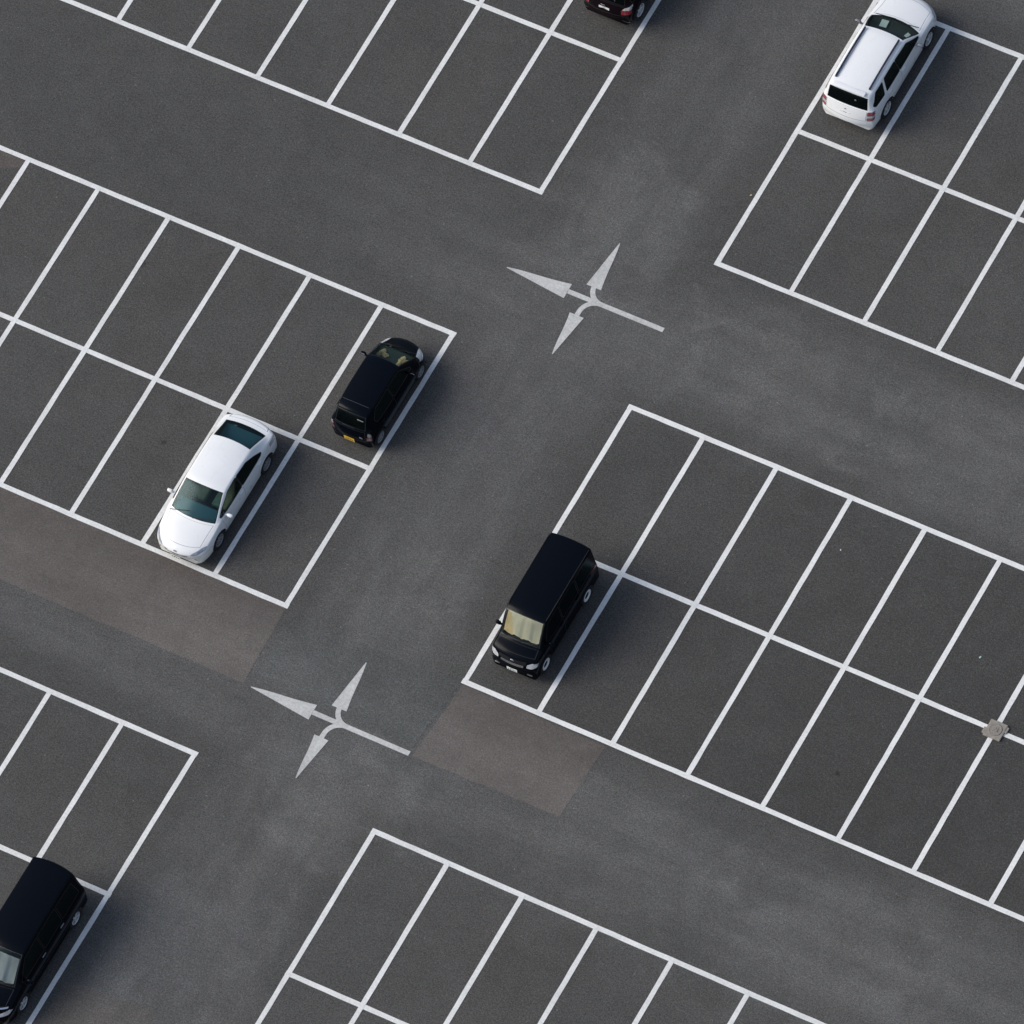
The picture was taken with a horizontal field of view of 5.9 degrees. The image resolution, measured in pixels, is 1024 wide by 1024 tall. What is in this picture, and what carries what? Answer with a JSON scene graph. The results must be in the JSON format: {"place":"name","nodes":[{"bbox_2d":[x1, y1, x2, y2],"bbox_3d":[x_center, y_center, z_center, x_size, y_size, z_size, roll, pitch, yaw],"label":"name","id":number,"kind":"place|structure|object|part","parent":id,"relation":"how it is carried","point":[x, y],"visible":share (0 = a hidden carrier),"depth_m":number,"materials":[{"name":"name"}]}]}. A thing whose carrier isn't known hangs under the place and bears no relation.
{"place":"outdoors","nodes":[
{"label":"outdoors","id":0,"kind":"place"},
{"bbox_2d":[0,0,1023,1023],"bbox_3d":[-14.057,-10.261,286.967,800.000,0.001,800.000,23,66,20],"label":"ground","id":1,"kind":"structure","parent":0,"point":[216,903],"depth_m":279.12,"materials":[{"name":"grey asphalt"}]},
{"bbox_2d":[0,151,24,167],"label":"brown asphalt","id":2,"kind":"structure","parent":1,"relation":"on","point":[8,160],"depth_m":287.00,"materials":[{"name":"asphalt"}]},
{"bbox_2d":[0,857,87,1023],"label":"minivan","id":3,"kind":"object","parent":1,"relation":"on","point":[41,911],"visible":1,"depth_m":272.59,"materials":[{"name":"black paint"},{"name":"light grey cloth"}]},
{"bbox_2d":[0,951,19,983],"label":"sunshade","id":4,"kind":"object","parent":3,"relation":"attached to","point":[8,966],"visible":1,"depth_m":272.12,"materials":[{"name":"silver metal"}]},
{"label":"door","id":5,"kind":"part","parent":3,"relation":"part of","materials":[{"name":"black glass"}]},
{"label":"door","id":6,"kind":"part","parent":3,"relation":"part of","materials":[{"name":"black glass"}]},
{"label":"side window","id":7,"kind":"part","parent":3,"relation":"part of","materials":[{"name":"black glass"}]},
{"bbox_2d":[39,980,154,1023],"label":"warm asphalt","id":8,"kind":"structure","parent":1,"relation":"on","point":[73,1003],"depth_m":272.72,"materials":[{"name":"grey asphalt"}]},
{"bbox_2d":[0,667,198,1023],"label":"road marking","id":9,"kind":"object","parent":1,"relation":"on","point":[171,791],"visible":1,"depth_m":276.05,"materials":[{"name":"white paint"}]},
{"bbox_2d":[0,487,285,682],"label":"brown asphalt","id":10,"kind":"structure","parent":1,"relation":"on","point":[128,587],"depth_m":279.28,"materials":[{"name":"asphalt"}]},
{"bbox_2d":[157,414,276,563],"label":"sedan car","id":11,"kind":"object","parent":1,"relation":"on","point":[231,464],"visible":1,"depth_m":279.37,"materials":[{"name":"white paint"}]},
{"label":"door","id":12,"kind":"part","parent":11,"relation":"part of","materials":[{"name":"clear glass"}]},
{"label":"door","id":13,"kind":"part","parent":11,"relation":"part of","materials":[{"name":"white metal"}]},
{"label":"door","id":14,"kind":"part","parent":11,"relation":"part of","materials":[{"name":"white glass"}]},
{"bbox_2d":[0,145,456,608],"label":"road marking","id":15,"kind":"object","parent":1,"relation":"on","point":[224,408],"visible":1,"depth_m":282.36,"materials":[{"name":"white paint"}]},
{"bbox_2d":[251,663,410,777],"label":"direction arrow","id":16,"kind":"object","parent":1,"relation":"on","point":[307,710],"visible":1,"depth_m":276.48,"materials":[{"name":"paint"}]},
{"bbox_2d":[256,616,459,749],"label":"pale asphalt","id":17,"kind":"structure","parent":1,"relation":"on","point":[398,701],"depth_m":276.87,"materials":[{"name":"grey asphalt"}]},
{"bbox_2d":[61,0,660,194],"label":"road marking","id":18,"kind":"object","parent":1,"relation":"on","point":[399,132],"visible":1,"depth_m":286.78,"materials":[{"name":"white paint"}]},
{"bbox_2d":[331,338,426,447],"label":"hatchback car","id":19,"kind":"object","parent":1,"relation":"on","point":[374,395],"visible":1,"depth_m":280.11,"materials":[{"name":"black black paint"},{"name":"beige cloth"}]},
{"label":"rear window","id":20,"kind":"part","parent":19,"relation":"part of","materials":[{"name":"black glass"}]},
{"bbox_2d":[376,349,388,357],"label":"crumpled cloth","id":21,"kind":"object","parent":19,"relation":"on","point":[382,352],"visible":1,"depth_m":281.04,"materials":[{"name":"beige fabric"}]},
{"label":"door","id":22,"kind":"part","parent":19,"relation":"part of","materials":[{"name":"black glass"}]},
{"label":"door","id":23,"kind":"part","parent":19,"relation":"part of","materials":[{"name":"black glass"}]},
{"bbox_2d":[396,356,407,365],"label":"crumpled cloth","id":24,"kind":"object","parent":19,"relation":"on","point":[401,360],"visible":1,"depth_m":280.82,"materials":[{"name":"beige fabric"}]},
{"bbox_2d":[412,685,604,816],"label":"brown asphalt","id":25,"kind":"structure","parent":1,"relation":"on","point":[474,735],"depth_m":275.14,"materials":[{"name":"asphalt"}]},
{"bbox_2d":[255,828,824,1023],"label":"road marking","id":26,"kind":"object","parent":1,"relation":"on","point":[361,1005],"visible":1,"depth_m":272.04,"materials":[{"name":"white paint"}]},
{"bbox_2d":[492,533,598,679],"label":"micro van","id":27,"kind":"object","parent":1,"relation":"on","point":[552,593],"visible":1,"depth_m":275.69,"materials":[{"name":"black paint"}]},
{"bbox_2d":[504,610,542,643],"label":"sunshade","id":28,"kind":"object","parent":27,"relation":"in","point":[522,627],"visible":1,"depth_m":275.39,"materials":[{"name":"beige fabric"}]},
{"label":"door","id":29,"kind":"part","parent":27,"relation":"part of","materials":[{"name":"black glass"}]},
{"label":"door","id":30,"kind":"part","parent":27,"relation":"part of","materials":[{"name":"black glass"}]},
{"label":"side window","id":31,"kind":"part","parent":27,"relation":"part of","materials":[{"name":"black glass"}]},
{"bbox_2d":[507,243,663,353],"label":"direction arrow","id":32,"kind":"object","parent":1,"relation":"on","point":[562,289],"visible":1,"depth_m":282.33,"materials":[{"name":"paint"}]},
{"bbox_2d":[584,0,645,24],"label":"dark estate car","id":33,"kind":"object","parent":1,"relation":"on","point":[626,12],"visible":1,"depth_m":286.07,"materials":[{"name":"black paint"}]},
{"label":"rear window","id":34,"kind":"part","parent":33,"relation":"part of","materials":[{"name":"black glass"}]},
{"bbox_2d":[461,404,1023,921],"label":"road marking","id":35,"kind":"object","parent":1,"relation":"on","point":[769,636],"visible":1,"depth_m":275.73,"materials":[{"name":"paint"}]},
{"bbox_2d":[714,0,1023,389],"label":"road marking","id":36,"kind":"object","parent":1,"relation":"on","point":[943,188],"visible":1,"depth_m":282.51,"materials":[{"name":"white paint"}]},
{"bbox_2d":[822,0,935,129],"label":"estate car","id":37,"kind":"object","parent":1,"relation":"on","point":[870,72],"visible":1,"depth_m":283.40,"materials":[{"name":"white paint"}]},
{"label":"rear window","id":38,"kind":"part","parent":37,"relation":"part of","materials":[{"name":"black glass"}]},
{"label":"side window","id":39,"kind":"part","parent":37,"relation":"part of","materials":[{"name":"black glass"}]},
{"bbox_2d":[879,19,888,27],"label":"paper sheet","id":40,"kind":"object","parent":37,"relation":"on","point":[883,23],"visible":1,"depth_m":284.36,"materials":[{"name":"white paper"}]},
{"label":"door","id":41,"kind":"part","parent":37,"relation":"part of","materials":[{"name":"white glass"}]},
{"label":"door","id":42,"kind":"part","parent":37,"relation":"part of","materials":[{"name":"white glass"}]},
{"bbox_2d":[982,719,1008,741],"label":"drain cover","id":43,"kind":"object","parent":1,"relation":"on","point":[995,730],"visible":1,"depth_m":273.45,"materials":[{"name":"beige concrete"}]}
]}

